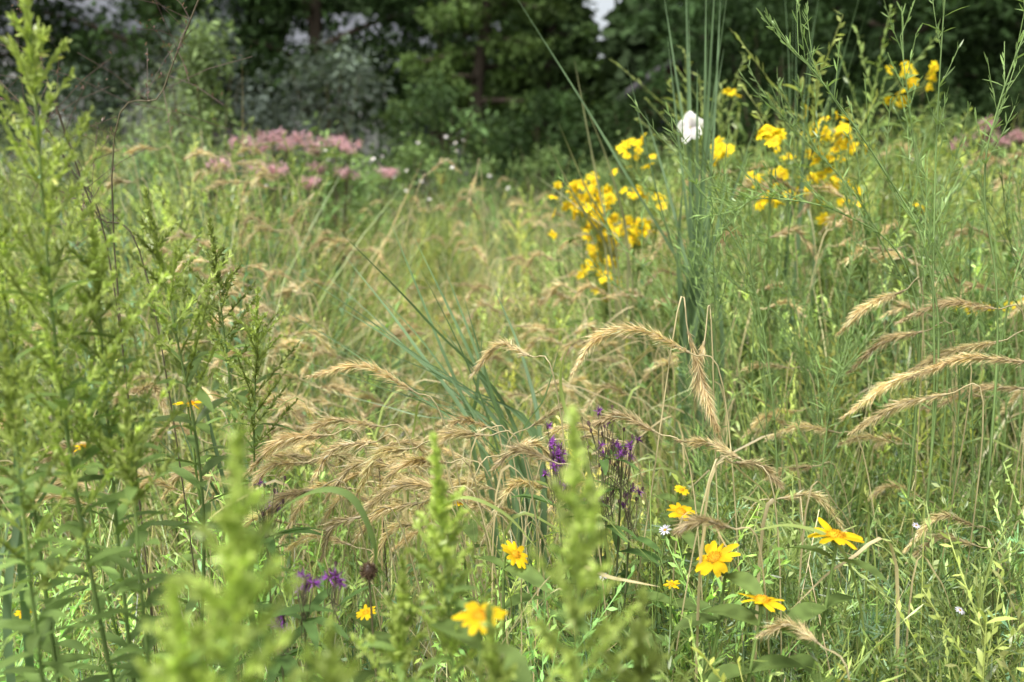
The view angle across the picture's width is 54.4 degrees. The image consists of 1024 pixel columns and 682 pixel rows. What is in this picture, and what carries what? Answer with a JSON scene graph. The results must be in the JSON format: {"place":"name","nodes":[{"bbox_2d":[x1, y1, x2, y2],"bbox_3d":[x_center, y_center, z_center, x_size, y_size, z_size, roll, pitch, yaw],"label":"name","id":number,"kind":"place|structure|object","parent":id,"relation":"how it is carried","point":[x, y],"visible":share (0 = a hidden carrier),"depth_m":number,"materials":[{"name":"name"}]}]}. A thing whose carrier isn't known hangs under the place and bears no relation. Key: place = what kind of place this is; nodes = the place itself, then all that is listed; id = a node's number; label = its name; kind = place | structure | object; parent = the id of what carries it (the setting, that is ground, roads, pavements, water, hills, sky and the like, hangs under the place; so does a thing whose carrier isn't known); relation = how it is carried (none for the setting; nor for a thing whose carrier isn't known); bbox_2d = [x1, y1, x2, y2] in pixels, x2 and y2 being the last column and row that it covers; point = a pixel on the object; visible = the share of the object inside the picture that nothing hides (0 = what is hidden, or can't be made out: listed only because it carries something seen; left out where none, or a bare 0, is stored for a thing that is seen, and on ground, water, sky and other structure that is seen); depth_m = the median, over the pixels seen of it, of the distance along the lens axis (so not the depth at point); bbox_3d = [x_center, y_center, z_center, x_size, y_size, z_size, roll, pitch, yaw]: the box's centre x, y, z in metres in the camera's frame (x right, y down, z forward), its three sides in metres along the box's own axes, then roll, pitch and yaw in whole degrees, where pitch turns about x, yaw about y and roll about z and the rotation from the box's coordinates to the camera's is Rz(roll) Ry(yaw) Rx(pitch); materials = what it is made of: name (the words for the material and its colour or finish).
{"place":"outdoors","nodes":[
{"label":"outdoors","id":0,"kind":"place"},
{"bbox_2d":[0,91,1023,681],"bbox_3d":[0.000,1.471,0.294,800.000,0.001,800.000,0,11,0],"label":"ground","id":1,"kind":"structure","parent":0,"point":[502,191],"depth_m":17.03,"materials":[{"name":"green plant"}]},
{"bbox_2d":[0,404,72,681],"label":"switchgrass clump","id":2,"kind":"object","parent":1,"relation":"on","point":[16,539],"visible":0.45,"depth_m":1.11,"materials":[{"name":"green plant"}]},
{"bbox_2d":[0,610,96,681],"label":"false sunflower","id":3,"kind":"object","parent":1,"relation":"on","point":[67,658],"visible":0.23,"depth_m":1.22,"materials":[{"name":"green plant"}]},
{"bbox_2d":[0,315,102,681],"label":"goldenrod plant","id":4,"kind":"object","parent":1,"relation":"on","point":[37,636],"visible":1,"depth_m":0.90,"materials":[{"name":"green plant"}]},
{"bbox_2d":[0,175,119,681],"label":"goldenrod plant","id":5,"kind":"object","parent":1,"relation":"on","point":[69,643],"visible":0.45,"depth_m":1.06,"materials":[{"name":"green plant"}]},
{"bbox_2d":[0,0,130,143],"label":"deciduous tree","id":6,"kind":"object","parent":1,"relation":"on","point":[10,56],"visible":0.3,"depth_m":22.12,"materials":[{"name":"green plant"}]},
{"bbox_2d":[0,48,159,204],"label":"garden shrub","id":7,"kind":"object","parent":1,"relation":"on","point":[76,94],"visible":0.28,"depth_m":17.32,"materials":[{"name":"green plant"}]},
{"bbox_2d":[0,0,175,681],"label":"goldenrod plant","id":8,"kind":"object","parent":1,"relation":"on","point":[31,67],"visible":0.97,"depth_m":0.94,"materials":[{"name":"green plant"}]},
{"bbox_2d":[49,444,146,681],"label":"false sunflower","id":9,"kind":"object","parent":1,"relation":"on","point":[90,469],"visible":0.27,"depth_m":1.59,"materials":[{"name":"green plant"}]},
{"bbox_2d":[16,205,223,681],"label":"goldenrod plant","id":10,"kind":"object","parent":1,"relation":"on","point":[120,511],"visible":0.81,"depth_m":1.02,"materials":[{"name":"green plant"}]},
{"bbox_2d":[0,0,251,671],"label":"panicle grass","id":11,"kind":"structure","parent":1,"relation":"on","point":[111,175],"depth_m":1.23,"materials":[{"name":"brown plant"}]},
{"bbox_2d":[0,0,255,197],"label":"walls","id":12,"kind":"structure","parent":1,"relation":"on","point":[114,49],"depth_m":26.85,"materials":[{"name":"white"}]},
{"bbox_2d":[0,0,252,44],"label":"roof","id":13,"kind":"structure","parent":12,"relation":"on","point":[103,3],"depth_m":26.94,"materials":[{"name":"grey"}]},
{"bbox_2d":[76,385,188,681],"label":"goldenrod plant","id":14,"kind":"object","parent":1,"relation":"on","point":[133,494],"visible":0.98,"depth_m":0.95,"materials":[{"name":"green plant"}]},
{"bbox_2d":[92,186,236,680],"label":"goldenrod plant","id":15,"kind":"object","parent":1,"relation":"on","point":[156,244],"visible":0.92,"depth_m":1.17,"materials":[{"name":"green plant"}]},
{"bbox_2d":[87,62,250,319],"bbox_3d":[-2.599,-1.040,7.507,1.127,2.100,1.249,-5,12,-24],"label":"tall weed","id":16,"kind":"object","parent":1,"relation":"on","point":[131,132],"visible":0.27,"depth_m":7.41,"materials":[{"name":"green plant"}]},
{"bbox_2d":[131,574,226,681],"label":"goldenrod plant","id":17,"kind":"object","parent":1,"relation":"on","point":[176,622],"visible":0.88,"depth_m":0.54,"materials":[{"name":"green plant"}]},
{"bbox_2d":[0,0,360,192],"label":"deciduous tree","id":18,"kind":"object","parent":1,"relation":"on","point":[145,11],"visible":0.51,"depth_m":23.30,"materials":[{"name":"green plant"}]},
{"bbox_2d":[152,400,229,657],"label":"false sunflower","id":19,"kind":"object","parent":1,"relation":"on","point":[204,427],"visible":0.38,"depth_m":1.57,"materials":[{"name":"green plant"}]},
{"bbox_2d":[134,0,272,279],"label":"tall weed","id":20,"kind":"object","parent":1,"relation":"on","point":[196,60],"visible":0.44,"depth_m":6.55,"materials":[{"name":"green plant"}]},
{"bbox_2d":[152,372,276,676],"bbox_3d":[-0.501,0.585,1.758,0.207,1.164,0.074,2,12,11],"label":"switchgrass clump","id":21,"kind":"object","parent":1,"relation":"on","point":[222,476],"visible":0.3,"depth_m":1.69,"materials":[{"name":"green plant"}]},
{"bbox_2d":[108,6,321,213],"bbox_3d":[-5.029,-3.707,17.031,3.810,3.799,3.031,-10,15,-40],"label":"garden shrub","id":22,"kind":"object","parent":1,"relation":"on","point":[263,98],"visible":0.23,"depth_m":16.75,"materials":[{"name":"green plant"}]},
{"bbox_2d":[141,421,305,681],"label":"goldenrod plant","id":23,"kind":"object","parent":1,"relation":"on","point":[239,552],"visible":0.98,"depth_m":0.53,"materials":[{"name":"green plant"}]},
{"bbox_2d":[166,217,299,667],"bbox_3d":[-0.471,0.476,1.743,0.197,1.384,0.171,9,14,37],"label":"goldenrod plant","id":24,"kind":"object","parent":1,"relation":"on","point":[227,284],"visible":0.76,"depth_m":1.63,"materials":[{"name":"green plant"}]},
{"bbox_2d":[206,286,304,681],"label":"goldenrod plant","id":25,"kind":"object","parent":1,"relation":"on","point":[258,357],"visible":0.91,"depth_m":1.55,"materials":[{"name":"green plant"}]},
{"bbox_2d":[202,152,323,339],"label":"joe pye weed","id":26,"kind":"object","parent":1,"relation":"on","point":[272,167],"visible":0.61,"depth_m":4.96,"materials":[{"name":"pink plant"}]},
{"bbox_2d":[216,127,312,275],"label":"joe pye weed","id":27,"kind":"object","parent":1,"relation":"on","point":[263,148],"visible":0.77,"depth_m":5.77,"materials":[{"name":"pink plant"}]},
{"bbox_2d":[214,476,324,681],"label":"purple ironweed","id":28,"kind":"object","parent":1,"relation":"on","point":[270,543],"visible":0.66,"depth_m":1.36,"materials":[{"name":"green plant"}]},
{"bbox_2d":[219,561,381,681],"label":"purple ironweed","id":29,"kind":"object","parent":1,"relation":"on","point":[287,664],"visible":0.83,"depth_m":1.12,"materials":[{"name":"green plant"}]},
{"bbox_2d":[156,0,478,203],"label":"deciduous tree","id":30,"kind":"object","parent":1,"relation":"on","point":[311,14],"visible":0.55,"depth_m":22.92,"materials":[{"name":"green plant"}]},
{"bbox_2d":[247,135,391,289],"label":"tall weed","id":31,"kind":"object","parent":1,"relation":"on","point":[329,188],"visible":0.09,"depth_m":7.31,"materials":[{"name":"green plant"}]},
{"bbox_2d":[261,111,390,326],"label":"tall weed","id":32,"kind":"object","parent":1,"relation":"on","point":[358,164],"visible":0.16,"depth_m":7.14,"materials":[{"name":"green plant"}]},
{"bbox_2d":[242,31,415,220],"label":"garden shrub","id":33,"kind":"object","parent":1,"relation":"on","point":[355,91],"visible":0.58,"depth_m":17.35,"materials":[{"name":"green plant"}]},
{"bbox_2d":[296,612,371,681],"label":"goldenrod plant","id":34,"kind":"object","parent":1,"relation":"on","point":[330,668],"visible":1,"depth_m":0.57,"materials":[{"name":"green plant"}]},
{"bbox_2d":[289,129,401,350],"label":"joe pye weed","id":35,"kind":"object","parent":1,"relation":"on","point":[345,173],"visible":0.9,"depth_m":5.91,"materials":[{"name":"green plant"}]},
{"bbox_2d":[359,459,393,681],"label":"dry coneflower seedhead","id":36,"kind":"object","parent":1,"relation":"on","point":[368,571],"visible":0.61,"depth_m":1.09,"materials":[{"name":"brown plant"}]},
{"bbox_2d":[349,604,421,681],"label":"false sunflower","id":37,"kind":"object","parent":1,"relation":"on","point":[362,617],"visible":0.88,"depth_m":1.25,"materials":[{"name":"green plant"}]},
{"bbox_2d":[288,73,494,192],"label":"walls","id":38,"kind":"structure","parent":1,"relation":"on","point":[363,150],"depth_m":29.51,"materials":[{"name":"white"}]},
{"bbox_2d":[284,13,499,72],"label":"roof","id":39,"kind":"structure","parent":38,"relation":"on","point":[300,37],"depth_m":30.62,"materials":[{"name":"grey"}]},
{"bbox_2d":[350,549,453,681],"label":"goldenrod plant","id":40,"kind":"object","parent":1,"relation":"on","point":[400,648],"visible":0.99,"depth_m":0.86,"materials":[{"name":"green plant"}]},
{"bbox_2d":[261,217,560,675],"bbox_3d":[-0.168,0.452,1.876,0.600,1.378,0.434,0,11,0],"label":"switchgrass clump","id":41,"kind":"object","parent":1,"relation":"on","point":[489,387],"visible":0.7,"depth_m":1.81,"materials":[{"name":"green plant"}]},
{"bbox_2d":[342,130,484,285],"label":"tall weed","id":42,"kind":"object","parent":1,"relation":"on","point":[411,152],"visible":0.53,"depth_m":9.85,"materials":[{"name":"green plant"}]},
{"bbox_2d":[356,63,516,228],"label":"garden shrub","id":43,"kind":"object","parent":1,"relation":"on","point":[444,101],"visible":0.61,"depth_m":17.00,"materials":[{"name":"green plant"}]},
{"bbox_2d":[394,430,503,681],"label":"goldenrod plant","id":44,"kind":"object","parent":1,"relation":"on","point":[442,548],"visible":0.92,"depth_m":0.85,"materials":[{"name":"green plant"}]},
{"bbox_2d":[325,0,581,196],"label":"deciduous tree","id":45,"kind":"object","parent":1,"relation":"on","point":[459,42],"visible":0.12,"depth_m":26.59,"materials":[{"name":"green plant"}]},
{"bbox_2d":[357,0,594,202],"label":"conifer tree","id":46,"kind":"object","parent":1,"relation":"on","point":[511,45],"visible":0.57,"depth_m":20.05,"materials":[{"name":"green plant"}]},
{"bbox_2d":[429,602,532,681],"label":"false sunflower","id":47,"kind":"object","parent":1,"relation":"on","point":[470,630],"visible":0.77,"depth_m":0.80,"materials":[{"name":"green plant"}]},
{"bbox_2d":[443,155,534,252],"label":"tall weed","id":48,"kind":"object","parent":1,"relation":"on","point":[478,177],"visible":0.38,"depth_m":12.91,"materials":[{"name":"green plant"}]},
{"bbox_2d":[460,602,554,681],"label":"goldenrod plant","id":49,"kind":"object","parent":1,"relation":"on","point":[493,660],"visible":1,"depth_m":0.72,"materials":[{"name":"green plant"}]},
{"bbox_2d":[474,540,548,643],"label":"false sunflower","id":50,"kind":"object","parent":1,"relation":"on","point":[520,568],"visible":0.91,"depth_m":1.28,"materials":[{"name":"green plant"}]},
{"bbox_2d":[0,170,1023,681],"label":"aster foliage","id":51,"kind":"object","parent":1,"relation":"on","point":[842,616],"visible":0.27,"depth_m":1.70,"materials":[{"name":"green plant"}]},
{"bbox_2d":[0,190,1023,681],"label":"sunflower foliage","id":52,"kind":"object","parent":1,"relation":"on","point":[234,384],"visible":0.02,"depth_m":2.89,"materials":[{"name":"green plant"}]},
{"bbox_2d":[0,4,1023,681],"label":"goldenrod foliage","id":53,"kind":"object","parent":1,"relation":"on","point":[908,238],"visible":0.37,"depth_m":3.06,"materials":[{"name":"green plant"}]},
{"bbox_2d":[464,83,609,228],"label":"garden shrub","id":54,"kind":"object","parent":1,"relation":"on","point":[552,108],"visible":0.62,"depth_m":17.39,"materials":[{"name":"green plant"}]},
{"bbox_2d":[502,141,595,250],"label":"shrub","id":55,"kind":"object","parent":1,"relation":"on","point":[548,159],"visible":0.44,"depth_m":13.00,"materials":[{"name":"green plant"}]},
{"bbox_2d":[486,0,618,206],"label":"conifer tree","id":56,"kind":"object","parent":1,"relation":"on","point":[586,36],"visible":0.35,"depth_m":21.97,"materials":[{"name":"green plant"}]},
{"bbox_2d":[523,403,644,681],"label":"goldenrod plant","id":57,"kind":"object","parent":1,"relation":"on","point":[577,560],"visible":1,"depth_m":0.63,"materials":[{"name":"green plant"}]},
{"bbox_2d":[210,135,964,681],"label":"white aster","id":58,"kind":"object","parent":1,"relation":"on","point":[372,159],"visible":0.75,"depth_m":5.76,"materials":[{"name":"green plant"}]},
{"bbox_2d":[542,61,633,520],"bbox_3d":[0.224,0.056,2.953,0.324,1.733,0.478,0,11,0],"label":"switchgrass clump","id":59,"kind":"object","parent":1,"relation":"on","point":[629,272],"visible":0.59,"depth_m":2.91,"materials":[{"name":"green plant"}]},
{"bbox_2d":[510,405,674,681],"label":"purple ironweed","id":60,"kind":"object","parent":1,"relation":"on","point":[558,453],"visible":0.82,"depth_m":1.47,"materials":[{"name":"green plant"}]},
{"bbox_2d":[547,168,674,485],"bbox_3d":[0.337,0.148,3.290,0.359,1.422,0.345,8,14,36],"label":"yellow wingstem","id":61,"kind":"object","parent":1,"relation":"on","point":[586,225],"visible":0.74,"depth_m":3.19,"materials":[{"name":"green plant"}]},
{"bbox_2d":[558,132,687,271],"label":"tall weed","id":62,"kind":"object","parent":1,"relation":"on","point":[627,181],"visible":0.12,"depth_m":9.12,"materials":[{"name":"green plant"}]},
{"bbox_2d":[572,130,687,280],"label":"tall weed","id":63,"kind":"object","parent":1,"relation":"on","point":[639,165],"visible":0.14,"depth_m":8.81,"materials":[{"name":"green plant"}]},
{"bbox_2d":[238,0,1023,187],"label":"distant trees","id":64,"kind":"object","parent":1,"relation":"on","point":[612,77],"visible":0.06,"depth_m":32.54,"materials":[{"name":"green plant"}]},
{"bbox_2d":[604,132,661,454],"bbox_3d":[0.400,0.085,3.329,0.218,1.530,0.175,-7,13,-32],"label":"yellow wingstem","id":65,"kind":"object","parent":1,"relation":"on","point":[624,145],"visible":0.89,"depth_m":3.17,"materials":[{"name":"green plant"}]},
{"bbox_2d":[518,0,756,571],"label":"switchgrass clump","id":66,"kind":"object","parent":1,"relation":"on","point":[707,125],"visible":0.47,"depth_m":2.46,"materials":[{"name":"green plant"}]},
{"bbox_2d":[579,77,700,206],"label":"garden shrub","id":67,"kind":"object","parent":1,"relation":"on","point":[655,117],"visible":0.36,"depth_m":17.89,"materials":[{"name":"green plant"}]},
{"bbox_2d":[599,584,689,681],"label":"goldenrod plant","id":68,"kind":"object","parent":1,"relation":"on","point":[640,649],"visible":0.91,"depth_m":0.69,"materials":[{"name":"green plant"}]},
{"bbox_2d":[615,59,710,198],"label":"shrub","id":69,"kind":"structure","parent":1,"relation":"on","point":[681,68],"depth_m":20.77,"materials":[{"name":"plant"}]},
{"bbox_2d":[629,502,716,643],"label":"false sunflower","id":70,"kind":"object","parent":1,"relation":"on","point":[671,515],"visible":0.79,"depth_m":1.60,"materials":[{"name":"green plant"}]},
{"bbox_2d":[636,485,709,650],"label":"false sunflower","id":71,"kind":"object","parent":1,"relation":"on","point":[685,502],"visible":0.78,"depth_m":1.79,"materials":[{"name":"green plant"}]},
{"bbox_2d":[633,580,723,681],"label":"false sunflower","id":72,"kind":"object","parent":1,"relation":"on","point":[689,604],"visible":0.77,"depth_m":1.40,"materials":[{"name":"green plant"}]},
{"bbox_2d":[635,75,762,218],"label":"garden shrub","id":73,"kind":"object","parent":1,"relation":"on","point":[694,101],"visible":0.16,"depth_m":16.99,"materials":[{"name":"green plant"}]},
{"bbox_2d":[673,540,765,681],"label":"false sunflower","id":74,"kind":"object","parent":1,"relation":"on","point":[715,560],"visible":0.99,"depth_m":1.23,"materials":[{"name":"yellow plant"}]},
{"bbox_2d":[614,0,856,175],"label":"deciduous tree","id":75,"kind":"object","parent":1,"relation":"on","point":[735,8],"visible":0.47,"depth_m":19.09,"materials":[{"name":"green plant"}]},
{"bbox_2d":[706,136,798,466],"bbox_3d":[0.664,0.153,3.014,0.329,1.519,0.333,0,11,0],"label":"yellow wingstem","id":76,"kind":"object","parent":1,"relation":"on","point":[719,150],"visible":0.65,"depth_m":2.88,"materials":[{"name":"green plant"}]},
{"bbox_2d":[703,593,819,681],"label":"false sunflower","id":77,"kind":"object","parent":1,"relation":"on","point":[746,615],"visible":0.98,"depth_m":1.20,"materials":[{"name":"green plant"}]},
{"bbox_2d":[731,124,814,498],"bbox_3d":[0.659,0.222,2.608,0.196,1.543,0.222,0,11,0],"label":"yellow wingstem","id":78,"kind":"object","parent":1,"relation":"on","point":[772,136],"visible":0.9,"depth_m":2.48,"materials":[{"name":"green plant"}]},
{"bbox_2d":[636,0,918,156],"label":"deciduous tree","id":79,"kind":"object","parent":1,"relation":"on","point":[708,51],"visible":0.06,"depth_m":25.01,"materials":[{"name":"green plant"}]},
{"bbox_2d":[683,123,873,287],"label":"tall weed","id":80,"kind":"object","parent":1,"relation":"on","point":[741,130],"visible":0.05,"depth_m":6.08,"materials":[{"name":"green plant"}]},
{"bbox_2d":[709,0,859,179],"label":"garden shrub","id":81,"kind":"object","parent":1,"relation":"on","point":[791,24],"visible":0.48,"depth_m":17.39,"materials":[{"name":"green plant"}]},
{"bbox_2d":[558,94,1023,679],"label":"beeblossom thicket","id":82,"kind":"object","parent":1,"relation":"on","point":[800,356],"visible":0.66,"depth_m":2.00,"materials":[{"name":"green plant"}]},
{"bbox_2d":[688,136,929,653],"bbox_3d":[0.516,0.388,1.805,0.442,1.490,0.118,0,11,0],"label":"beeblossom plant","id":83,"kind":"object","parent":1,"relation":"on","point":[815,195],"visible":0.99,"depth_m":1.69,"materials":[{"name":"green plant"}]},
{"bbox_2d":[765,0,866,491],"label":"switchgrass clump","id":84,"kind":"object","parent":1,"relation":"on","point":[799,220],"visible":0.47,"depth_m":2.79,"materials":[{"name":"green plant"}]},
{"bbox_2d":[771,105,869,461],"bbox_3d":[0.920,0.093,3.098,0.343,1.606,0.282,-10,15,-40],"label":"yellow wingstem","id":85,"kind":"object","parent":1,"relation":"on","point":[837,141],"visible":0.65,"depth_m":2.97,"materials":[{"name":"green plant"}]},
{"bbox_2d":[738,60,928,602],"bbox_3d":[0.618,0.279,1.991,0.404,1.636,0.098,0,11,0],"label":"beeblossom plant","id":86,"kind":"object","parent":1,"relation":"on","point":[784,119],"visible":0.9,"depth_m":1.87,"materials":[{"name":"green plant"}]},
{"bbox_2d":[784,517,887,681],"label":"false sunflower","id":87,"kind":"object","parent":1,"relation":"on","point":[803,612],"visible":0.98,"depth_m":1.23,"materials":[{"name":"green plant"}]},
{"bbox_2d":[756,0,960,672],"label":"beeblossom plant","id":88,"kind":"object","parent":1,"relation":"on","point":[818,77],"visible":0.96,"depth_m":1.57,"materials":[{"name":"green plant"}]},
{"bbox_2d":[737,0,1023,197],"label":"deciduous tree","id":89,"kind":"object","parent":1,"relation":"on","point":[867,38],"visible":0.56,"depth_m":21.80,"materials":[{"name":"green plant"}]},
{"bbox_2d":[849,61,938,377],"bbox_3d":[1.314,-0.089,3.579,0.261,1.772,0.263,8,14,36],"label":"yellow wingstem","id":90,"kind":"object","parent":1,"relation":"on","point":[934,66],"visible":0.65,"depth_m":3.41,"materials":[{"name":"green plant"}]},
{"bbox_2d":[826,54,1001,188],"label":"garden shrub","id":91,"kind":"object","parent":1,"relation":"on","point":[950,100],"visible":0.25,"depth_m":17.31,"materials":[{"name":"green plant"}]},
{"bbox_2d":[881,0,956,633],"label":"beeblossom plant","id":92,"kind":"object","parent":1,"relation":"on","point":[907,76],"visible":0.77,"depth_m":1.87,"materials":[{"name":"green plant"}]},
{"bbox_2d":[911,0,966,666],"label":"beeblossom plant","id":93,"kind":"object","parent":1,"relation":"on","point":[934,222],"visible":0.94,"depth_m":1.58,"materials":[{"name":"green plant"}]},
{"bbox_2d":[862,94,1023,284],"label":"tall weed","id":94,"kind":"object","parent":1,"relation":"on","point":[967,124],"visible":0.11,"depth_m":7.22,"materials":[{"name":"green plant"}]},
{"bbox_2d":[883,0,1023,117],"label":"deciduous tree","id":95,"kind":"object","parent":1,"relation":"on","point":[1004,34],"visible":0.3,"depth_m":22.06,"materials":[{"name":"green plant"}]},
{"bbox_2d":[936,115,1023,276],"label":"joe pye weed","id":96,"kind":"object","parent":1,"relation":"on","point":[1019,135],"visible":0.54,"depth_m":5.42,"materials":[{"name":"green plant"}]},
{"bbox_2d":[953,43,1023,206],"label":"garden shrub","id":97,"kind":"object","parent":1,"relation":"on","point":[1016,88],"visible":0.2,"depth_m":17.63,"materials":[{"name":"green plant"}]},
{"bbox_2d":[970,0,1023,641],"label":"beeblossom plant","id":98,"kind":"object","parent":1,"relation":"on","point":[994,125],"visible":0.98,"depth_m":1.58,"materials":[{"name":"green plant"}]},
{"bbox_2d":[0,128,1023,681],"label":"wild rye grass","id":99,"kind":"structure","parent":0,"point":[304,442],"depth_m":1.81,"materials":[{"name":"beige plant"}]},
{"bbox_2d":[0,306,1023,681],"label":"arching grass","id":100,"kind":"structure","parent":0,"point":[352,498],"depth_m":1.72,"materials":[{"name":"green plant"}]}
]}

